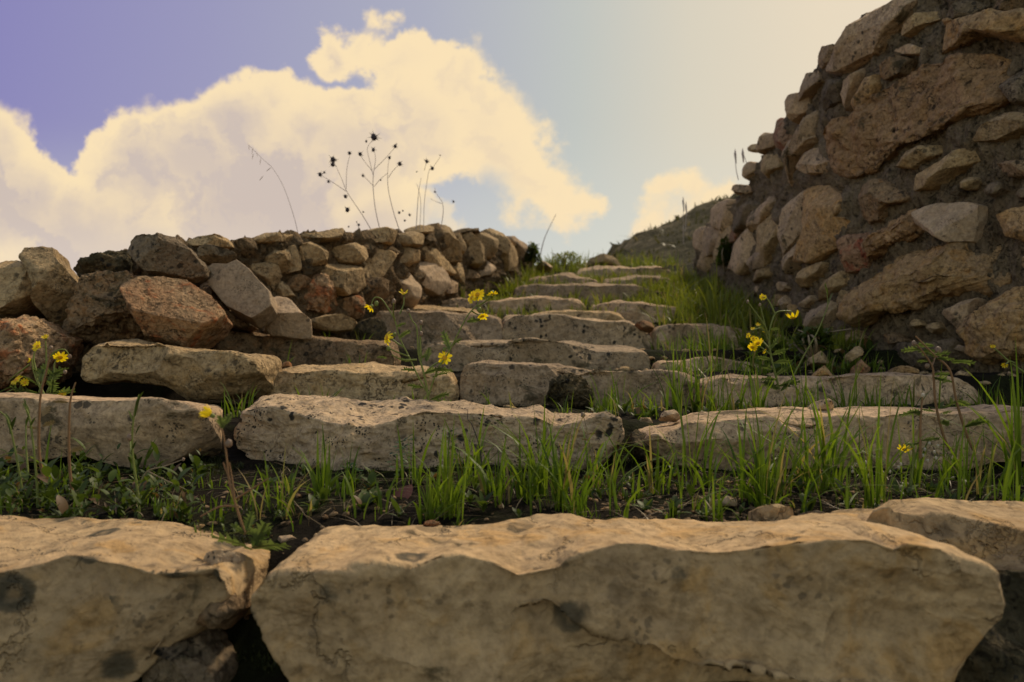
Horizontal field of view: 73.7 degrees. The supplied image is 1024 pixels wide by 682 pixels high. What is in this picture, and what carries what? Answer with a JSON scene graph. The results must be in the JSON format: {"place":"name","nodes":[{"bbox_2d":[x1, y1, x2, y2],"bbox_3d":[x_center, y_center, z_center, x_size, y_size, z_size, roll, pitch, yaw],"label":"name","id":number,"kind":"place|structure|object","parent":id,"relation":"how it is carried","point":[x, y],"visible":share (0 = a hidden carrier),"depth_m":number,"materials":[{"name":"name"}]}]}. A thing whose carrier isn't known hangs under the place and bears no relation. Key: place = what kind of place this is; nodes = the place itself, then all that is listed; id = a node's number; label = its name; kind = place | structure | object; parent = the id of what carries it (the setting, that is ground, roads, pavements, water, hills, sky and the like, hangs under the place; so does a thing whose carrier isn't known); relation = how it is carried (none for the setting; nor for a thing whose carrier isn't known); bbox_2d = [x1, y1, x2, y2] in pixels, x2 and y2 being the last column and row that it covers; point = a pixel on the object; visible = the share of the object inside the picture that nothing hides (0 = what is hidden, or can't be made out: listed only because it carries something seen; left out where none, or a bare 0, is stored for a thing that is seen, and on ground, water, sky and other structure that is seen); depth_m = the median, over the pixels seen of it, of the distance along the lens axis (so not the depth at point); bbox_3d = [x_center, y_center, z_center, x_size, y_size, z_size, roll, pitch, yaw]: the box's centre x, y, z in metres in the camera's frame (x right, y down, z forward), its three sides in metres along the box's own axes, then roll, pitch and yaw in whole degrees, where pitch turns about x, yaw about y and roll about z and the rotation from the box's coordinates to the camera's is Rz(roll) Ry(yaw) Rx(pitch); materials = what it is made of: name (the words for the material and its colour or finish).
{"place":"outdoors","nodes":[
{"label":"outdoors","id":0,"kind":"place"},
{"bbox_2d":[0,0,890,272],"label":"sky","id":1,"kind":"structure","parent":0,"point":[121,120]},
{"bbox_2d":[0,263,1023,681],"bbox_3d":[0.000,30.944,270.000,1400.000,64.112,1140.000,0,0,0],"label":"ground","id":2,"kind":"structure","parent":0,"point":[244,635],"depth_m":1.16,"materials":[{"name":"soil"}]},
{"bbox_2d":[0,399,38,507],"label":"stalk plant","id":3,"kind":"object","parent":2,"relation":"on","point":[10,424],"visible":0.98,"depth_m":1.05,"materials":[{"name":"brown plant"}]},
{"bbox_2d":[7,334,74,395],"bbox_3d":[-1.068,0.057,1.542,0.156,0.145,0.068,0,0,0],"label":"flowering plant","id":4,"kind":"object","parent":2,"relation":"on","point":[54,375],"visible":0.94,"depth_m":1.54,"materials":[{"name":"green plant"}]},
{"bbox_2d":[27,352,55,475],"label":"dry stalk","id":5,"kind":"object","parent":2,"relation":"on","point":[45,411],"visible":0.91,"depth_m":1.08,"materials":[{"name":"plant"}]},
{"bbox_2d":[0,314,83,390],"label":"boulder","id":6,"kind":"object","parent":2,"relation":"on","point":[20,336],"visible":0.77,"depth_m":1.88,"materials":[{"name":"orange stone"}]},
{"bbox_2d":[0,260,42,316],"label":"boulder","id":7,"kind":"object","parent":6,"relation":"on","point":[15,291],"visible":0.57,"depth_m":2.03,"materials":[{"name":"beige stone"}]},
{"bbox_2d":[18,246,78,326],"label":"boulder","id":8,"kind":"object","parent":6,"relation":"on","point":[53,276],"visible":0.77,"depth_m":2.05,"materials":[{"name":"beige stone"}]},
{"bbox_2d":[62,270,151,346],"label":"boulder","id":9,"kind":"object","parent":6,"relation":"on","point":[97,310],"visible":0.65,"depth_m":2.05,"materials":[{"name":"brown stone"}]},
{"bbox_2d":[53,382,82,492],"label":"dry stalk","id":10,"kind":"object","parent":2,"relation":"on","point":[75,449],"visible":0.99,"depth_m":1.08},
{"bbox_2d":[0,392,222,468],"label":"stair stone","id":11,"kind":"object","parent":2,"relation":"on","point":[181,429],"visible":0.87,"depth_m":1.33,"materials":[{"name":"grey stone"}]},
{"bbox_2d":[0,515,269,681],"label":"stair stone","id":12,"kind":"object","parent":2,"relation":"on","point":[109,600],"visible":0.9,"depth_m":0.75,"materials":[{"name":"beige stone"}]},
{"bbox_2d":[195,590,250,629],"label":"loose stone","id":13,"kind":"object","parent":12,"relation":"on","point":[232,611],"visible":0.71,"depth_m":0.76,"materials":[{"name":"stone"}]},
{"bbox_2d":[203,549,245,564],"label":"loose stone","id":14,"kind":"object","parent":12,"relation":"on","point":[213,557],"visible":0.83,"depth_m":0.81,"materials":[{"name":"stone"}]},
{"bbox_2d":[126,391,151,512],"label":"stalk plant","id":15,"kind":"object","parent":2,"relation":"on","point":[130,440],"visible":0.98,"depth_m":1.01,"materials":[{"name":"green plant"}]},
{"bbox_2d":[138,458,185,489],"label":"dry stalk","id":16,"kind":"object","parent":2,"relation":"on","point":[183,459],"visible":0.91,"depth_m":1.05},
{"bbox_2d":[81,339,281,400],"bbox_3d":[-0.904,0.083,1.876,0.492,0.178,0.249,0,0,0],"label":"stair stone","id":17,"kind":"object","parent":2,"relation":"on","point":[189,374],"visible":0.98,"depth_m":1.80,"materials":[{"name":"stone"}]},
{"bbox_2d":[120,276,232,348],"bbox_3d":[-1.029,-0.072,2.107,0.299,0.248,0.338,0,0,-14],"label":"boulder","id":18,"kind":"object","parent":17,"relation":"on","point":[164,310],"visible":0.89,"depth_m":2.00,"materials":[{"name":"orange stone"}]},
{"bbox_2d":[127,232,210,284],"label":"boulder","id":19,"kind":"object","parent":18,"relation":"on","point":[158,254],"visible":0.94,"depth_m":2.15,"materials":[{"name":"grey stone"}]},
{"bbox_2d":[142,628,238,681],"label":"loose stone","id":20,"kind":"object","parent":2,"relation":"on","point":[208,655],"visible":0.81,"depth_m":0.77,"materials":[{"name":"stone"}]},
{"bbox_2d":[199,404,290,550],"bbox_3d":[-0.332,0.172,0.849,0.119,0.186,0.042,0,0,15],"label":"flowering plant","id":21,"kind":"object","parent":2,"relation":"on","point":[258,541],"visible":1,"depth_m":0.85,"materials":[{"name":"green plant"}]},
{"bbox_2d":[0,223,535,372],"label":"stone wall","id":22,"kind":"structure","parent":2,"relation":"on","point":[312,274],"depth_m":3.19,"materials":[{"name":"brown stone"}]},
{"bbox_2d":[197,244,237,263],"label":"loose stone","id":23,"kind":"object","parent":22,"relation":"on","point":[208,253],"visible":1,"depth_m":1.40,"materials":[{"name":"stone"}]},
{"bbox_2d":[252,149,297,231],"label":"oat grass","id":24,"kind":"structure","parent":22,"relation":"on","point":[282,184],"depth_m":3.08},
{"bbox_2d":[311,314,356,333],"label":"boulder","id":25,"kind":"object","parent":22,"relation":"on","point":[335,323],"visible":1,"depth_m":2.88,"materials":[{"name":"beige stone"}]},
{"bbox_2d":[318,151,370,228],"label":"dead thistle","id":26,"kind":"object","parent":22,"relation":"on","point":[332,160],"visible":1,"depth_m":3.36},
{"bbox_2d":[358,129,397,227],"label":"dead thistle","id":27,"kind":"object","parent":22,"relation":"on","point":[374,136],"visible":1,"depth_m":3.36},
{"bbox_2d":[387,156,410,231],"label":"dead thistle","id":28,"kind":"object","parent":22,"relation":"on","point":[399,164],"visible":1,"depth_m":3.36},
{"bbox_2d":[416,155,440,229],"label":"dead thistle","id":29,"kind":"object","parent":22,"relation":"on","point":[427,161],"visible":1,"depth_m":3.64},
{"bbox_2d":[433,191,454,228],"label":"dead thistle","id":30,"kind":"object","parent":22,"relation":"on","point":[443,207],"visible":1,"depth_m":3.92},
{"bbox_2d":[523,242,543,268],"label":"bush","id":31,"kind":"object","parent":22,"relation":"on","point":[534,251],"visible":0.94,"depth_m":6.19,"materials":[{"name":"green plant"}]},
{"bbox_2d":[282,361,291,368],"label":"loose stone","id":32,"kind":"object","parent":2,"relation":"on","point":[286,364],"visible":0.8,"depth_m":2.09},
{"bbox_2d":[278,535,295,542],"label":"loose stone","id":33,"kind":"object","parent":2,"relation":"on","point":[284,538],"visible":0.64,"depth_m":0.94,"materials":[{"name":"stone"}]},
{"bbox_2d":[213,330,400,366],"bbox_3d":[-0.739,0.077,2.514,0.660,0.235,0.244,0,0,0],"label":"stair stone","id":34,"kind":"object","parent":2,"relation":"on","point":[317,350],"visible":0.5,"depth_m":2.44,"materials":[{"name":"stone"}]},
{"bbox_2d":[199,281,257,332],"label":"boulder","id":35,"kind":"object","parent":34,"relation":"on","point":[239,324],"visible":0.25,"depth_m":2.39,"materials":[{"name":"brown stone"}]},
{"bbox_2d":[207,259,277,328],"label":"boulder","id":36,"kind":"object","parent":35,"relation":"on","point":[241,291],"visible":0.94,"depth_m":2.31,"materials":[{"name":"stone"}]},
{"bbox_2d":[265,296,311,339],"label":"boulder","id":37,"kind":"object","parent":34,"relation":"on","point":[291,321],"visible":0.78,"depth_m":2.42,"materials":[{"name":"stone"}]},
{"bbox_2d":[267,361,458,401],"bbox_3d":[-0.431,0.166,2.013,0.563,0.207,0.228,0,0,0],"label":"stair stone","id":38,"kind":"object","parent":2,"relation":"on","point":[371,381],"visible":0.52,"depth_m":1.93,"materials":[{"name":"stone"}]},
{"bbox_2d":[350,317,386,340],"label":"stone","id":39,"kind":"object","parent":2,"relation":"on","point":[370,326],"visible":0.52,"depth_m":3.14,"materials":[{"name":"stone"}]},
{"bbox_2d":[341,434,415,475],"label":"vetch plant","id":40,"kind":"object","parent":2,"relation":"on","point":[351,467],"visible":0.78,"depth_m":1.25,"materials":[{"name":"green plant"}]},
{"bbox_2d":[361,484,412,498],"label":"stone","id":41,"kind":"object","parent":2,"relation":"on","point":[406,493],"visible":0.43,"depth_m":1.14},
{"bbox_2d":[234,393,624,470],"bbox_3d":[-0.179,0.222,1.432,0.814,0.208,0.270,0,0,0],"label":"stair stone","id":42,"kind":"object","parent":2,"relation":"on","point":[271,427],"visible":0.7,"depth_m":1.36,"materials":[{"name":"stone"}]},
{"bbox_2d":[365,289,497,401],"bbox_3d":[-0.191,0.018,1.610,0.316,0.283,0.081,0,0,0],"label":"flowering plant","id":43,"kind":"object","parent":2,"relation":"on","point":[476,294],"visible":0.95,"depth_m":1.61,"materials":[{"name":"green plant"}]},
{"bbox_2d":[423,520,440,526],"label":"loose stone","id":44,"kind":"object","parent":2,"relation":"on","point":[431,523],"visible":0.96,"depth_m":0.93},
{"bbox_2d":[374,310,502,348],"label":"stair stone","id":45,"kind":"object","parent":2,"relation":"on","point":[435,323],"visible":0.57,"depth_m":3.20,"materials":[{"name":"grey stone"}]},
{"bbox_2d":[404,305,478,312],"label":"stair stone","id":46,"kind":"object","parent":2,"relation":"on","point":[434,308],"visible":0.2,"depth_m":3.64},
{"bbox_2d":[439,428,458,468],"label":"vetch plant","id":47,"kind":"object","parent":2,"relation":"on","point":[444,445],"visible":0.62,"depth_m":1.12,"materials":[{"name":"green plant"}]},
{"bbox_2d":[441,297,485,312],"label":"stair stone","id":48,"kind":"object","parent":2,"relation":"on","point":[460,302],"visible":0.15,"depth_m":4.09,"materials":[{"name":"grey stone"}]},
{"bbox_2d":[467,412,481,464],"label":"dry stalk","id":49,"kind":"object","parent":2,"relation":"on","point":[477,440],"visible":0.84,"depth_m":1.19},
{"bbox_2d":[0,339,1023,549],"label":"grass","id":50,"kind":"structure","parent":2,"relation":"on","point":[762,483],"depth_m":1.10,"materials":[{"name":"plant"}]},
{"bbox_2d":[0,337,1023,535],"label":"weeds","id":51,"kind":"object","parent":2,"relation":"on","point":[78,496],"visible":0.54,"depth_m":1.09,"materials":[{"name":"green plant"}]},
{"bbox_2d":[3,368,1022,672],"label":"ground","id":52,"kind":"structure","parent":2,"relation":"on","point":[235,468],"depth_m":1.30,"materials":[{"name":"soil"}]},
{"bbox_2d":[417,337,649,370],"bbox_3d":[0.079,0.105,2.581,0.863,0.238,0.242,0,0,0],"label":"stair stone","id":53,"kind":"object","parent":2,"relation":"on","point":[463,353],"visible":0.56,"depth_m":2.50,"materials":[{"name":"stone"}]},
{"bbox_2d":[482,295,585,315],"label":"stair stone","id":54,"kind":"object","parent":2,"relation":"on","point":[540,302],"visible":0.47,"depth_m":3.97,"materials":[{"name":"grey stone"}]},
{"bbox_2d":[536,261,552,272],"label":"loose stone","id":55,"kind":"object","parent":2,"relation":"on","point":[548,267],"visible":0.79,"depth_m":6.30,"materials":[{"name":"grey stone"}]},
{"bbox_2d":[540,215,555,255],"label":"bare twig","id":56,"kind":"object","parent":2,"relation":"on","point":[545,236],"visible":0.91,"depth_m":6.44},
{"bbox_2d":[528,272,597,284],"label":"stair stone","id":57,"kind":"object","parent":2,"relation":"on","point":[567,276],"visible":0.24,"depth_m":5.49,"materials":[{"name":"grey stone"}]},
{"bbox_2d":[550,251,583,265],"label":"bush","id":58,"kind":"object","parent":2,"relation":"on","point":[569,254],"visible":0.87,"depth_m":7.23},
{"bbox_2d":[545,372,593,408],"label":"loose stone","id":59,"kind":"object","parent":2,"relation":"on","point":[561,386],"visible":0.91,"depth_m":1.82,"materials":[{"name":"stone"}]},
{"bbox_2d":[459,360,694,406],"bbox_3d":[0.186,0.157,1.996,0.678,0.200,0.198,0,0,0],"label":"stair stone","id":60,"kind":"object","parent":2,"relation":"on","point":[522,383],"visible":0.62,"depth_m":1.93,"materials":[{"name":"grey stone"}]},
{"bbox_2d":[502,313,652,348],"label":"stair stone","id":61,"kind":"object","parent":2,"relation":"on","point":[559,327],"visible":0.63,"depth_m":3.24,"materials":[{"name":"stone"}]},
{"bbox_2d":[635,320,653,332],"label":"loose stone","id":62,"kind":"object","parent":61,"relation":"on","point":[645,326],"visible":0.93,"depth_m":3.21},
{"bbox_2d":[539,310,624,320],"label":"stair stone","id":63,"kind":"object","parent":2,"relation":"on","point":[609,315],"visible":0.25,"depth_m":3.59,"materials":[{"name":"stone"}]},
{"bbox_2d":[513,282,654,304],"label":"stair stone","id":64,"kind":"object","parent":2,"relation":"on","point":[564,290],"visible":0.43,"depth_m":4.77,"materials":[{"name":"grey stone"}]},
{"bbox_2d":[581,412,594,461],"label":"dry stalk","id":65,"kind":"object","parent":2,"relation":"on","point":[582,414],"visible":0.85,"depth_m":1.19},
{"bbox_2d":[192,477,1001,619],"bbox_3d":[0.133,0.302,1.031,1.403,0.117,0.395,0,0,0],"label":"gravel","id":66,"kind":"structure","parent":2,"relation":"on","point":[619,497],"depth_m":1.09,"materials":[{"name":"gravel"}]},
{"bbox_2d":[585,253,620,267],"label":"loose stone","id":67,"kind":"object","parent":2,"relation":"on","point":[609,259],"visible":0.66,"depth_m":6.86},
{"bbox_2d":[221,310,1023,419],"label":"grass","id":68,"kind":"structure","parent":2,"relation":"on","point":[724,346],"depth_m":1.74,"materials":[{"name":"plant"}]},
{"bbox_2d":[576,265,670,278],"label":"stair stone","id":69,"kind":"object","parent":2,"relation":"on","point":[652,269],"visible":0.3,"depth_m":6.39,"materials":[{"name":"grey stone"}]},
{"bbox_2d":[251,513,1004,681],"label":"stair stone","id":70,"kind":"object","parent":2,"relation":"on","point":[808,597],"visible":0.99,"depth_m":0.73,"materials":[{"name":"beige stone"}]},
{"bbox_2d":[747,504,793,520],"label":"loose stone","id":71,"kind":"object","parent":70,"relation":"on","point":[772,512],"visible":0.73,"depth_m":0.92,"materials":[{"name":"stone"}]},
{"bbox_2d":[603,275,670,285],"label":"stair stone","id":72,"kind":"object","parent":2,"relation":"on","point":[639,277],"visible":0.27,"depth_m":5.52,"materials":[{"name":"grey stone"}]},
{"bbox_2d":[625,429,651,459],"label":"loose stone","id":73,"kind":"object","parent":2,"relation":"on","point":[638,452],"visible":0.76,"depth_m":1.35,"materials":[{"name":"stone"}]},
{"bbox_2d":[590,300,689,323],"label":"stair stone","id":74,"kind":"object","parent":2,"relation":"on","point":[632,315],"visible":0.27,"depth_m":3.76,"materials":[{"name":"grey stone"}]},
{"bbox_2d":[457,246,874,350],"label":"grass","id":75,"kind":"structure","parent":2,"relation":"on","point":[710,300],"depth_m":3.91,"materials":[{"name":"plant"}]},
{"bbox_2d":[682,198,683,243],"bbox_3d":[1.510,-1.063,6.020,0.017,0.419,0.015,0,0,-41],"label":"grass spike","id":76,"kind":"object","parent":2,"relation":"on","point":[683,220],"depth_m":6.02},
{"bbox_2d":[651,356,772,371],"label":"stair stone","id":77,"kind":"object","parent":2,"relation":"on","point":[660,364],"visible":0.22,"depth_m":2.51,"materials":[{"name":"grey stone"}]},
{"bbox_2d":[650,323,787,349],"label":"stair stone","id":78,"kind":"object","parent":2,"relation":"on","point":[671,330],"visible":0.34,"depth_m":3.16,"materials":[{"name":"grey stone"}]},
{"bbox_2d":[715,496,736,506],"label":"loose stone","id":79,"kind":"object","parent":2,"relation":"on","point":[726,500],"visible":0.61,"depth_m":1.08,"materials":[{"name":"stone"}]},
{"bbox_2d":[746,294,800,390],"bbox_3d":[0.692,0.004,1.828,0.147,0.262,0.076,0,0,0],"label":"flowering plant","id":80,"kind":"object","parent":2,"relation":"on","point":[754,344],"visible":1,"depth_m":1.82,"materials":[{"name":"green plant"}]},
{"bbox_2d":[788,283,831,384],"bbox_3d":[0.780,-0.018,1.785,0.117,0.267,0.010,0,0,0],"label":"stalk plant","id":81,"kind":"object","parent":2,"relation":"on","point":[814,336],"visible":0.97,"depth_m":1.78,"materials":[{"name":"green plant"}]},
{"bbox_2d":[797,510,824,515],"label":"loose stone","id":82,"kind":"object","parent":2,"relation":"on","point":[818,511],"visible":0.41,"depth_m":0.96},
{"bbox_2d":[803,351,830,369],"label":"loose stone","id":83,"kind":"object","parent":2,"relation":"on","point":[819,358],"visible":0.74,"depth_m":2.29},
{"bbox_2d":[789,323,851,358],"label":"bush","id":84,"kind":"object","parent":2,"relation":"on","point":[823,337],"visible":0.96,"depth_m":2.35,"materials":[{"name":"green plant"}]},
{"bbox_2d":[811,365,832,375],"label":"loose stone","id":85,"kind":"object","parent":2,"relation":"on","point":[821,371],"visible":0.59,"depth_m":2.04,"materials":[{"name":"stone"}]},
{"bbox_2d":[638,404,1023,470],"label":"stair stone","id":86,"kind":"object","parent":2,"relation":"on","point":[670,431],"visible":0.54,"depth_m":1.33,"materials":[{"name":"grey stone"}]},
{"bbox_2d":[659,410,679,421],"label":"loose stone","id":87,"kind":"object","parent":86,"relation":"on","point":[670,415],"visible":0.98,"depth_m":1.46,"materials":[{"name":"stone"}]},
{"bbox_2d":[807,399,833,409],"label":"loose stone","id":88,"kind":"object","parent":86,"relation":"on","point":[822,403],"visible":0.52,"depth_m":1.42,"materials":[{"name":"stone"}]},
{"bbox_2d":[700,372,980,407],"bbox_3d":[0.930,0.181,1.966,0.796,0.179,0.210,0,0,0],"label":"stair stone","id":89,"kind":"object","parent":2,"relation":"on","point":[924,382],"visible":0.44,"depth_m":1.91,"materials":[{"name":"grey stone"}]},
{"bbox_2d":[843,346,863,362],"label":"loose stone","id":90,"kind":"object","parent":2,"relation":"on","point":[855,352],"visible":0.95,"depth_m":2.23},
{"bbox_2d":[692,0,1023,373],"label":"stone wall","id":91,"kind":"structure","parent":2,"relation":"on","point":[882,193],"depth_m":2.72,"materials":[{"name":"stone"}]},
{"bbox_2d":[713,234,732,272],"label":"bush","id":92,"kind":"object","parent":91,"relation":"attached to","point":[724,249],"visible":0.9,"depth_m":4.87,"materials":[{"name":"green plant"}]},
{"bbox_2d":[734,150,738,179],"bbox_3d":[1.518,-1.195,4.618,0.032,0.211,0.015,0,0,12],"label":"grass spike","id":93,"kind":"object","parent":91,"relation":"on","point":[735,161],"depth_m":4.62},
{"bbox_2d":[849,359,869,373],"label":"loose stone","id":94,"kind":"object","parent":2,"relation":"on","point":[863,370],"visible":0.7,"depth_m":2.12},
{"bbox_2d":[851,460,901,503],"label":"seed plant","id":95,"kind":"object","parent":2,"relation":"on","point":[889,472],"visible":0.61,"depth_m":1.08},
{"bbox_2d":[887,366,918,373],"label":"loose stone","id":96,"kind":"object","parent":2,"relation":"on","point":[905,369],"visible":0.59,"depth_m":2.08,"materials":[{"name":"stone"}]},
{"bbox_2d":[897,442,922,495],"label":"flowering plant","id":97,"kind":"object","parent":2,"relation":"on","point":[911,467],"visible":0.82,"depth_m":1.13,"materials":[{"name":"green plant"}]},
{"bbox_2d":[898,393,939,462],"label":"dry stalk","id":98,"kind":"object","parent":2,"relation":"on","point":[919,413],"visible":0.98,"depth_m":1.12,"materials":[{"name":"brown plant"}]},
{"bbox_2d":[901,340,951,450],"bbox_3d":[0.752,0.098,1.224,0.091,0.199,0.055,0,0,-13],"label":"dry stalk","id":99,"kind":"object","parent":2,"relation":"on","point":[925,352],"visible":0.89,"depth_m":1.22,"materials":[{"name":"brown plant"}]},
{"bbox_2d":[831,497,1023,569],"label":"stair stone","id":100,"kind":"object","parent":2,"relation":"on","point":[991,533],"visible":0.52,"depth_m":0.89,"materials":[{"name":"beige stone"}]},
{"bbox_2d":[915,336,988,450],"bbox_3d":[0.763,0.091,1.186,0.120,0.201,0.036,0,0,0],"label":"dry stalk","id":101,"kind":"object","parent":2,"relation":"on","point":[976,422],"visible":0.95,"depth_m":1.19,"materials":[{"name":"brown plant"}]},
{"bbox_2d":[954,570,1023,681],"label":"stair stone","id":102,"kind":"object","parent":2,"relation":"on","point":[996,654],"visible":0.27,"depth_m":0.78,"materials":[{"name":"stone"}]},
{"bbox_2d":[990,344,1023,372],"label":"flowering plant","id":103,"kind":"object","parent":2,"relation":"on","point":[1003,356],"visible":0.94,"depth_m":1.61,"materials":[{"name":"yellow plant"}]},
{"bbox_2d":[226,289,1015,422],"bbox_3d":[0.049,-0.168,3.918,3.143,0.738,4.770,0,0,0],"label":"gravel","id":104,"kind":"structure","parent":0,"point":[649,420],"depth_m":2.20,"materials":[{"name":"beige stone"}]},
{"bbox_2d":[607,193,740,264],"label":"hillside","id":105,"kind":"structure","parent":0,"point":[651,243],"depth_m":11.17,"materials":[{"name":"plant"}]},
{"bbox_2d":[610,194,734,264],"bbox_3d":[5.367,-2.721,12.459,8.005,4.299,9.538,0,0,0],"label":"scrub","id":106,"kind":"object","parent":105,"relation":"on","point":[677,217],"visible":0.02,"depth_m":12.02,"materials":[{"name":"green plant"}]},
{"bbox_2d":[741,148,746,162],"bbox_3d":[1.528,-1.202,4.480,0.044,0.128,0.016,0,0,0],"label":"grass spike","id":107,"kind":"object","parent":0,"point":[743,156],"depth_m":4.48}
]}

